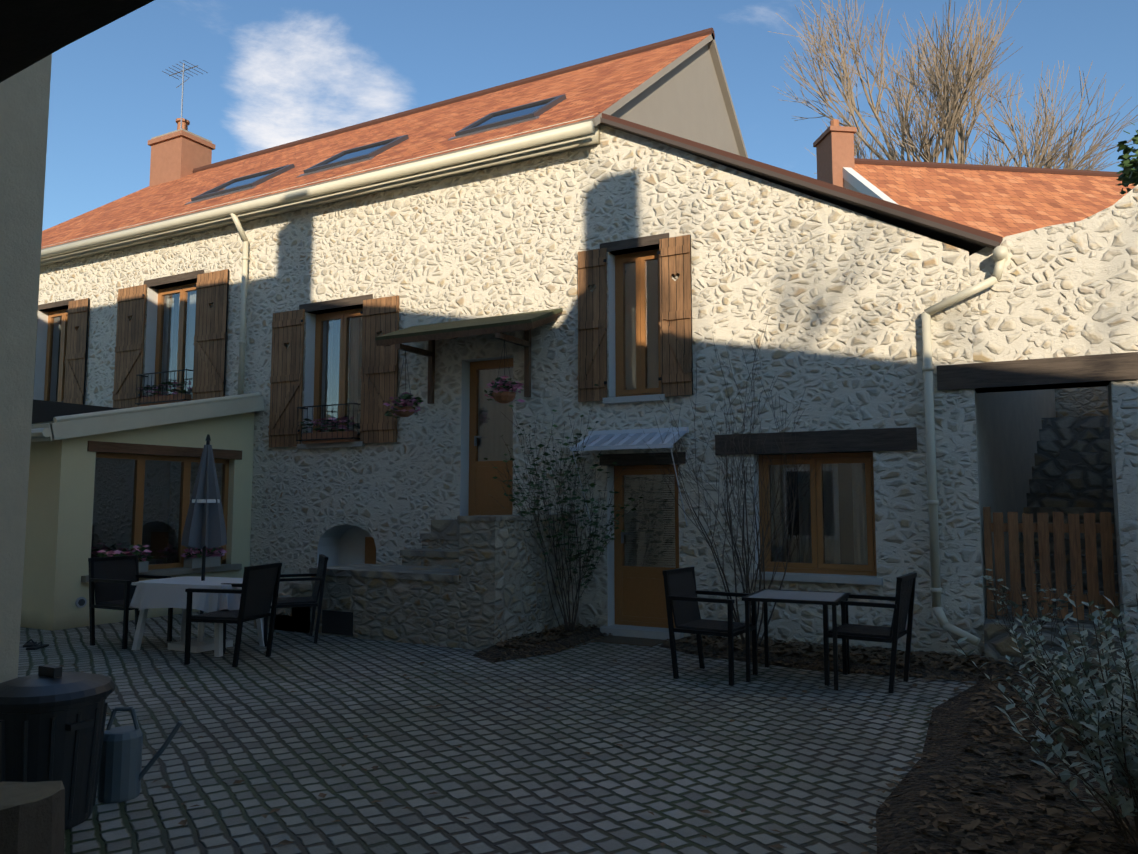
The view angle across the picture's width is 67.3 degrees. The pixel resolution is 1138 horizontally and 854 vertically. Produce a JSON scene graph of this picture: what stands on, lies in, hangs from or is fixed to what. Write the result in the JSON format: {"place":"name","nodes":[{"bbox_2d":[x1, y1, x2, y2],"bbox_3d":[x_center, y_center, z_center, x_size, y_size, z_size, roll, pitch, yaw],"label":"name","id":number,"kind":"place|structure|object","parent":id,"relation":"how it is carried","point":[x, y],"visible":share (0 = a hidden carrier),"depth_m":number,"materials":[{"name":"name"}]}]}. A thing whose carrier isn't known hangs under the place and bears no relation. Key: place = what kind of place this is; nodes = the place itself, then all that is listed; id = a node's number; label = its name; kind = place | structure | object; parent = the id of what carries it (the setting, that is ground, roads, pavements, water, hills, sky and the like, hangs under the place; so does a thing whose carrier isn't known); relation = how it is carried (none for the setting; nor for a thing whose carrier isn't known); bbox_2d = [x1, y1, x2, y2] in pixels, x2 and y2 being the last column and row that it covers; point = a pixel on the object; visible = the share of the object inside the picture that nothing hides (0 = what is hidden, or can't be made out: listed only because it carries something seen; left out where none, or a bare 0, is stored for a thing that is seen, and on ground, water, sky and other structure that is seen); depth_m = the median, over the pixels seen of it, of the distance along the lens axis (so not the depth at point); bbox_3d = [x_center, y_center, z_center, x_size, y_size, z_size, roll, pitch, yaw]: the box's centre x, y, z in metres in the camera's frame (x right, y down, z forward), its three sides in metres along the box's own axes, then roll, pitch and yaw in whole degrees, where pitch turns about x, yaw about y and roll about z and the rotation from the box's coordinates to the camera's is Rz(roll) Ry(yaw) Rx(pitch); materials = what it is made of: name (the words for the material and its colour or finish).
{"place":"outdoors","nodes":[
{"label":"outdoors","id":0,"kind":"place"},
{"bbox_2d":[0,54,51,682],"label":"courtyard wing walls","id":1,"kind":"structure","parent":0,"point":[24,103],"depth_m":4.85,"materials":[{"name":"grey paint"}]},
{"bbox_2d":[23,639,48,649],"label":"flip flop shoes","id":2,"kind":"object","parent":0,"point":[31,645],"visible":1,"depth_m":9.62,"materials":[{"name":"black rubber"}]},
{"bbox_2d":[20,399,253,630],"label":"cream wing walls","id":3,"kind":"structure","parent":0,"point":[61,499],"depth_m":11.42,"materials":[{"name":"beige paint"}]},
{"bbox_2d":[75,597,86,607],"bbox_3d":[-6.261,2.278,11.387,0.052,0.208,0.620,-3,-6,28],"label":"wall vent","id":4,"kind":"object","parent":3,"relation":"attached to","point":[80,602],"visible":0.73,"depth_m":11.17,"materials":[{"name":"grey plastic"}]},
{"bbox_2d":[97,544,154,572],"bbox_3d":[-6.057,1.792,11.658,0.346,0.406,0.757,-3,-6,28],"label":"flower trough","id":5,"kind":"object","parent":3,"relation":"on","point":[143,562],"visible":0.5,"depth_m":11.75,"materials":[{"name":"stone"}]},
{"bbox_2d":[31,392,263,441],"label":"cream wing roof","id":6,"kind":"structure","parent":3,"relation":"on","point":[75,425],"depth_m":11.87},
{"bbox_2d":[81,441,241,582],"bbox_3d":[-5.894,1.211,12.434,0.400,1.860,2.520,-3,-6,28],"label":"window","id":7,"kind":"structure","parent":3,"relation":"in","point":[113,450],"depth_m":12.32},
{"bbox_2d":[181,546,227,567],"bbox_3d":[-5.462,1.900,12.761,0.362,0.383,0.671,-3,-6,28],"label":"flower trough","id":8,"kind":"object","parent":3,"relation":"on","point":[213,558],"visible":0.79,"depth_m":12.65,"materials":[{"name":"stone"}]},
{"bbox_2d":[18,608,976,853],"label":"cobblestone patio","id":9,"kind":"structure","parent":0,"point":[504,779],"depth_m":5.69,"materials":[{"name":"grey stone"}]},
{"bbox_2d":[0,781,64,853],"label":"log stump","id":10,"kind":"object","parent":9,"relation":"on","point":[32,817],"visible":1,"depth_m":3.42,"materials":[{"name":"brown wood"}]},
{"bbox_2d":[0,664,114,829],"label":"rubbish bin","id":11,"kind":"object","parent":9,"relation":"on","point":[52,722],"visible":0.88,"depth_m":4.25,"materials":[{"name":"plastic"}]},
{"bbox_2d":[88,555,175,648],"bbox_3d":[-5.102,2.014,9.942,0.720,0.984,0.662,-3,-6,28],"label":"garden chair","id":12,"kind":"object","parent":9,"relation":"on","point":[112,579],"visible":0.75,"depth_m":9.95,"materials":[{"name":"black metal"}]},
{"bbox_2d":[97,707,182,802],"bbox_3d":[-2.455,1.814,4.784,0.525,0.486,0.212,2,-5,-24],"label":"watering can","id":13,"kind":"object","parent":9,"relation":"on","point":[122,773],"visible":0.77,"depth_m":4.69,"materials":[{"name":"metal"}]},
{"bbox_2d":[167,434,232,652],"bbox_3d":[-4.130,1.281,9.678,0.480,2.400,0.480,-3,-6,28],"label":"closed parasol","id":14,"kind":"object","parent":9,"relation":"on","point":[204,527],"visible":0.96,"depth_m":9.62,"materials":[{"name":"grey fabric"}]},
{"bbox_2d":[129,576,271,656],"bbox_3d":[-4.114,2.105,9.606,1.446,0.746,0.950,-2,-5,22],"label":"table with tablecloth","id":15,"kind":"object","parent":9,"relation":"on","point":[163,593],"visible":0.71,"depth_m":9.29,"materials":[{"name":"white fabric"}]},
{"bbox_2d":[184,563,281,666],"bbox_3d":[-3.472,1.919,8.858,0.698,0.984,0.640,-1,-5,13],"label":"garden chair","id":16,"kind":"object","parent":9,"relation":"on","point":[259,585],"visible":0.92,"depth_m":8.70,"materials":[{"name":"black metal"}]},
{"bbox_2d":[264,554,327,645],"bbox_3d":[-3.259,2.030,10.124,0.698,0.984,0.640,2,-5,-22],"label":"garden chair","id":17,"kind":"object","parent":9,"relation":"on","point":[306,601],"visible":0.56,"depth_m":9.96,"materials":[{"name":"black metal"}]},
{"bbox_2d":[254,514,568,649],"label":"stone staircase","id":18,"kind":"structure","parent":9,"relation":"on","point":[473,582],"depth_m":10.00,"materials":[{"name":"grey stone"}]},
{"bbox_2d":[60,631,971,847],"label":"fallen leaves on cobbles","id":19,"kind":"object","parent":9,"relation":"on","point":[285,841],"visible":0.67,"depth_m":4.96,"materials":[{"name":"brown plant"}]},
{"bbox_2d":[170,44,864,567],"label":"house walls","id":20,"kind":"structure","parent":9,"relation":"on","point":[684,98],"depth_m":13.62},
{"bbox_2d":[44,309,67,401],"bbox_3d":[-9.949,-1.273,16.806,1.080,2.110,0.082,-3,-6,28],"label":"window","id":21,"kind":"structure","parent":20,"relation":"attached to","point":[63,314],"depth_m":16.92,"materials":[{"name":"brown wood"}]},
{"bbox_2d":[61,298,89,404],"bbox_3d":[-9.338,-1.335,16.156,0.635,2.180,0.058,-3,-6,28],"label":"shutter","id":22,"kind":"object","parent":20,"relation":"attached to","point":[75,361],"visible":0.88,"depth_m":16.14,"materials":[{"name":"brown wood"}]},
{"bbox_2d":[112,284,146,408],"bbox_3d":[-7.938,-1.425,15.410,0.789,2.250,0.058,-3,-6,28],"label":"shutter","id":23,"kind":"object","parent":20,"relation":"attached to","point":[129,347],"visible":0.88,"depth_m":15.40,"materials":[{"name":"brown wood"}]},
{"bbox_2d":[154,283,196,395],"bbox_3d":[-6.854,-1.440,15.181,1.360,2.180,0.132,-3,-6,28],"label":"window","id":24,"kind":"structure","parent":20,"relation":"attached to","point":[182,291],"depth_m":15.26,"materials":[{"name":"brown wood"}]},
{"bbox_2d":[190,269,228,399],"bbox_3d":[-6.063,-1.513,14.407,0.789,2.250,0.058,-3,-6,28],"label":"shutter","id":25,"kind":"object","parent":20,"relation":"attached to","point":[210,346],"visible":0.96,"depth_m":14.39,"materials":[{"name":"brown wood"}]},
{"bbox_2d":[268,309,304,447],"bbox_3d":[-4.463,-0.766,13.480,0.701,2.160,0.058,-3,-6,28],"label":"shutter","id":26,"kind":"object","parent":20,"relation":"attached to","point":[286,388],"visible":0.96,"depth_m":13.46,"materials":[{"name":"brown wood"}]},
{"bbox_2d":[40,116,599,394],"bbox_3d":[-6.363,-2.068,14.423,15.270,3.300,0.455,-3,-6,28],"label":"gutter","id":27,"kind":"object","parent":20,"relation":"attached to","point":[566,138],"visible":0.85,"depth_m":13.11,"materials":[{"name":"beige metal"}]},
{"bbox_2d":[313,308,362,440],"bbox_3d":[-3.488,-0.775,13.309,1.200,2.090,0.132,-3,-6,28],"label":"window","id":28,"kind":"structure","parent":20,"relation":"attached to","point":[343,339],"depth_m":13.36,"materials":[{"name":"brown wood"}]},
{"bbox_2d":[365,537,375,563],"bbox_3d":[-2.884,1.897,12.825,0.440,0.480,0.040,-3,-6,28],"label":"small door","id":29,"kind":"structure","parent":20,"relation":"attached to","point":[370,552],"depth_m":12.87,"materials":[{"name":"brown wood"}]},
{"bbox_2d":[358,295,398,443],"bbox_3d":[-2.806,-0.843,12.594,0.701,2.160,0.058,-3,-6,28],"label":"shutter","id":30,"kind":"object","parent":20,"relation":"attached to","point":[379,378],"visible":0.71,"depth_m":12.58,"materials":[{"name":"brown wood"}]},
{"bbox_2d":[41,28,747,249],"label":"roof tiles","id":31,"kind":"object","parent":20,"relation":"on","point":[610,84],"visible":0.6,"depth_m":15.69,"materials":[{"name":"orange tile"}]},
{"bbox_2d":[148,60,215,186],"bbox_3d":[-10.038,-7.513,22.174,1.560,3.700,1.180,-3,-6,28],"label":"chimney with antenna","id":32,"kind":"object","parent":31,"relation":"on","point":[181,151],"visible":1,"depth_m":21.89,"materials":[{"name":"brick"}]},
{"bbox_2d":[184,94,566,204],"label":"skylights","id":33,"kind":"object","parent":31,"relation":"on","point":[514,115],"visible":1,"depth_m":14.24,"materials":[{"name":"grey"}]},
{"bbox_2d":[375,308,562,403],"bbox_3d":[-1.226,-0.949,11.674,2.480,1.150,1.402,-3,-6,28],"label":"door canopy","id":34,"kind":"object","parent":20,"relation":"attached to","point":[527,322],"visible":0.9,"depth_m":11.33,"materials":[{"name":"brown wood"}]},
{"bbox_2d":[384,350,422,417],"bbox_3d":[-2.238,-0.593,11.614,0.516,0.910,0.545,-3,-6,28],"label":"hanging basket","id":35,"kind":"object","parent":34,"relation":"attached to","point":[402,408],"visible":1,"depth_m":11.55,"materials":[{"name":"pink metal"}]},
{"bbox_2d":[484,340,524,403],"bbox_3d":[-0.825,-0.708,10.868,0.514,0.810,0.536,-3,-6,28],"label":"hanging basket","id":36,"kind":"object","parent":34,"relation":"attached to","point":[502,393],"visible":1,"depth_m":10.80,"materials":[{"name":"pink metal"}]},
{"bbox_2d":[38,233,916,465],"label":"lintels","id":37,"kind":"object","parent":20,"relation":"attached to","point":[867,440],"depth_m":9.86,"materials":[{"name":"brown wood"}]},
{"bbox_2d":[468,358,512,515],"bbox_3d":[-1.020,0.167,11.866,0.850,2.220,0.152,-3,-6,28],"label":"door","id":38,"kind":"structure","parent":20,"relation":"attached to","point":[495,424],"depth_m":11.92,"materials":[{"name":"brown wood"}]},
{"bbox_2d":[297,394,882,639],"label":"window sills","id":39,"kind":"structure","parent":20,"relation":"attached to","point":[639,631],"depth_m":10.24,"materials":[{"name":"grey stone"}]},
{"bbox_2d":[135,369,192,405],"bbox_3d":[-7.001,-0.661,14.838,1.320,0.568,0.295,-3,-6,28],"label":"window railing","id":40,"kind":"object","parent":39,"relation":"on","point":[174,397],"visible":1,"depth_m":14.73,"materials":[{"name":"black metal"}]},
{"bbox_2d":[296,403,360,443],"bbox_3d":[-3.635,-0.041,12.970,1.160,0.568,0.300,-3,-6,28],"label":"balconet","id":41,"kind":"object","parent":39,"relation":"on","point":[341,434],"visible":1,"depth_m":12.86,"materials":[{"name":"black metal"}]},
{"bbox_2d":[576,248,606,401],"bbox_3d":[0.296,-1.312,10.964,0.438,1.970,0.058,-3,-6,28],"label":"shutter","id":42,"kind":"object","parent":20,"relation":"attached to","point":[592,330],"visible":0.98,"depth_m":10.95,"materials":[{"name":"brown wood"}]},
{"bbox_2d":[570,427,688,525],"bbox_3d":[0.725,0.597,10.328,1.340,1.184,0.530,-3,-6,28],"label":"awning","id":43,"kind":"object","parent":20,"relation":"attached to","point":[617,436],"depth_m":10.34,"materials":[{"name":"white"}]},
{"bbox_2d":[615,249,660,396],"bbox_3d":[0.933,-1.308,10.946,0.720,1.900,0.082,-3,-6,28],"label":"window","id":44,"kind":"structure","parent":20,"relation":"attached to","point":[639,259],"depth_m":10.95,"materials":[{"name":"brown wood"}]},
{"bbox_2d":[614,465,678,627],"bbox_3d":[1.000,1.476,10.648,0.950,2.000,0.125,-3,-6,28],"label":"door","id":45,"kind":"structure","parent":20,"relation":"attached to","point":[639,595],"depth_m":10.69,"materials":[{"name":"brown wood"}]},
{"bbox_2d":[657,235,692,396],"bbox_3d":[1.298,-1.359,10.428,0.438,1.970,0.058,-3,-6,28],"label":"shutter","id":46,"kind":"object","parent":20,"relation":"attached to","point":[676,353],"visible":0.96,"depth_m":10.41,"materials":[{"name":"brown wood"}]},
{"bbox_2d":[598,112,1002,254],"bbox_3d":[3.702,-2.755,12.373,4.655,2.462,5.640,-3,-6,28],"label":"lean to roof","id":47,"kind":"object","parent":20,"relation":"attached to","point":[971,240],"visible":0.21,"depth_m":9.65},
{"bbox_2d":[758,452,876,575],"bbox_3d":[2.839,0.986,9.747,1.320,1.360,0.132,-3,-6,28],"label":"window","id":48,"kind":"structure","parent":20,"relation":"attached to","point":[815,528],"depth_m":9.70,"materials":[{"name":"brown wood"}]},
{"bbox_2d":[472,622,611,662],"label":"soil bed","id":49,"kind":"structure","parent":9,"relation":"on","point":[551,641],"depth_m":9.47,"materials":[{"name":"brown soil"}]},
{"bbox_2d":[484,384,642,631],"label":"shrub","id":50,"kind":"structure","parent":49,"relation":"on","point":[564,526],"depth_m":10.23,"materials":[{"name":"green"}]},
{"bbox_2d":[592,635,666,646],"bbox_3d":[0.710,2.510,10.027,0.760,0.012,0.460,-3,-6,28],"label":"doormat","id":51,"kind":"object","parent":9,"relation":"on","point":[648,642],"visible":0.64,"depth_m":10.01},
{"bbox_2d":[662,567,757,685],"bbox_3d":[1.342,1.852,8.085,0.698,0.984,0.640,-3,-6,33],"label":"garden chair","id":52,"kind":"object","parent":9,"relation":"on","point":[681,597],"visible":0.96,"depth_m":8.06,"materials":[{"name":"black metal"}]},
{"bbox_2d":[742,589,850,689],"bbox_3d":[2.144,1.956,7.981,0.850,0.760,0.850,-2,-6,25],"label":"garden table","id":53,"kind":"object","parent":9,"relation":"on","point":[766,596],"visible":0.85,"depth_m":7.80,"materials":[{"name":"black metal"}]},
{"bbox_2d":[659,634,989,682],"bbox_3d":[2.634,2.366,8.922,3.708,0.114,1.444,-3,-6,28],"label":"flower bed","id":54,"kind":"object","parent":9,"relation":"on","point":[932,665],"depth_m":8.58,"materials":[{"name":"brown soil"}]},
{"bbox_2d":[631,311,826,645],"bbox_3d":[1.933,0.466,9.517,2.075,3.848,2.840,1,-5,-15],"label":"bare shrub","id":55,"kind":"object","parent":54,"relation":"on","point":[746,573],"depth_m":9.29,"materials":[{"name":"brown plant"}]},
{"bbox_2d":[823,572,916,692],"bbox_3d":[2.731,1.821,7.730,0.698,0.984,0.640,-3,-6,33],"label":"garden chair","id":56,"kind":"object","parent":9,"relation":"on","point":[903,605],"visible":0.83,"depth_m":7.63,"materials":[{"name":"black metal"}]},
{"bbox_2d":[860,657,1137,853],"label":"soil bed","id":57,"kind":"object","parent":9,"relation":"on","point":[975,780],"visible":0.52,"depth_m":4.65,"materials":[{"name":"brown soil"}]},
{"bbox_2d":[947,593,1137,847],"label":"sage bush","id":58,"kind":"object","parent":57,"relation":"on","point":[1117,742],"visible":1,"depth_m":3.92,"materials":[{"name":"green plant"}]},
{"bbox_2d":[1006,609,1137,753],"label":"sage bush","id":59,"kind":"object","parent":57,"relation":"on","point":[1064,661],"visible":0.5,"depth_m":5.52,"materials":[{"name":"green plant"}]},
{"bbox_2d":[969,185,1137,659],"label":"garden stone wall","id":60,"kind":"structure","parent":9,"relation":"on","point":[1070,289],"depth_m":8.46,"materials":[{"name":"beige stone"}]},
{"bbox_2d":[937,352,1137,392],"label":"timber lintel","id":61,"kind":"structure","parent":60,"relation":"attached to","point":[1074,369],"depth_m":8.55,"materials":[{"name":"brown wood"}]},
{"bbox_2d":[1116,122,1137,194],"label":"ivy","id":62,"kind":"object","parent":60,"relation":"on","point":[1129,172],"visible":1,"depth_m":8.42,"materials":[{"name":"green plant"}]},
{"bbox_2d":[33,124,985,657],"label":"stone wall","id":63,"kind":"structure","parent":0,"point":[839,298],"depth_m":10.97,"materials":[{"name":"beige stone"}]},
{"bbox_2d":[921,245,1008,645],"bbox_3d":[5.368,0.383,11.087,0.856,3.999,5.841,-3,-6,28],"label":"lean to gutter downpipe","id":64,"kind":"object","parent":63,"relation":"attached to","point":[1000,255],"visible":0.96,"depth_m":8.83,"materials":[{"name":"beige metal"}]},
{"bbox_2d":[42,0,1137,230],"label":"sky","id":65,"kind":"structure","parent":0,"point":[280,72],"materials":[{"name":"blue"}]},
{"bbox_2d":[768,0,1137,173],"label":"bare tree","id":66,"kind":"object","parent":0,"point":[949,119],"visible":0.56,"depth_m":37.23,"materials":[{"name":"brown plant"}]},
{"bbox_2d":[813,119,1134,237],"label":"neighbour house","id":67,"kind":"structure","parent":0,"point":[1003,201],"depth_m":21.42,"materials":[{"name":"tile"}]},
{"bbox_2d":[982,557,1078,673],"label":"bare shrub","id":68,"kind":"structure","parent":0,"point":[1003,589],"depth_m":7.88,"materials":[{"name":"green"}]},
{"bbox_2d":[977,386,1108,615],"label":"passage walls","id":69,"kind":"structure","parent":0,"point":[1009,425],"depth_m":10.87,"materials":[{"name":"grey paint"}]},
{"bbox_2d":[983,507,1117,621],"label":"wooden gate","id":70,"kind":"structure","parent":69,"relation":"on","point":[1058,528],"depth_m":8.66,"materials":[{"name":"brown wood"}]},
{"bbox_2d":[984,415,1126,669],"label":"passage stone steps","id":71,"kind":"structure","parent":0,"point":[1072,471],"depth_m":11.16,"materials":[{"name":"grey stone"}]},
{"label":"building walls","id":72,"kind":"object","parent":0,"visible":0},
{"bbox_2d":[0,0,153,82],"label":"roof overhang","id":73,"kind":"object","parent":72,"relation":"attached to","point":[32,32],"depth_m":1.56,"materials":[{"name":"black"}]}
]}

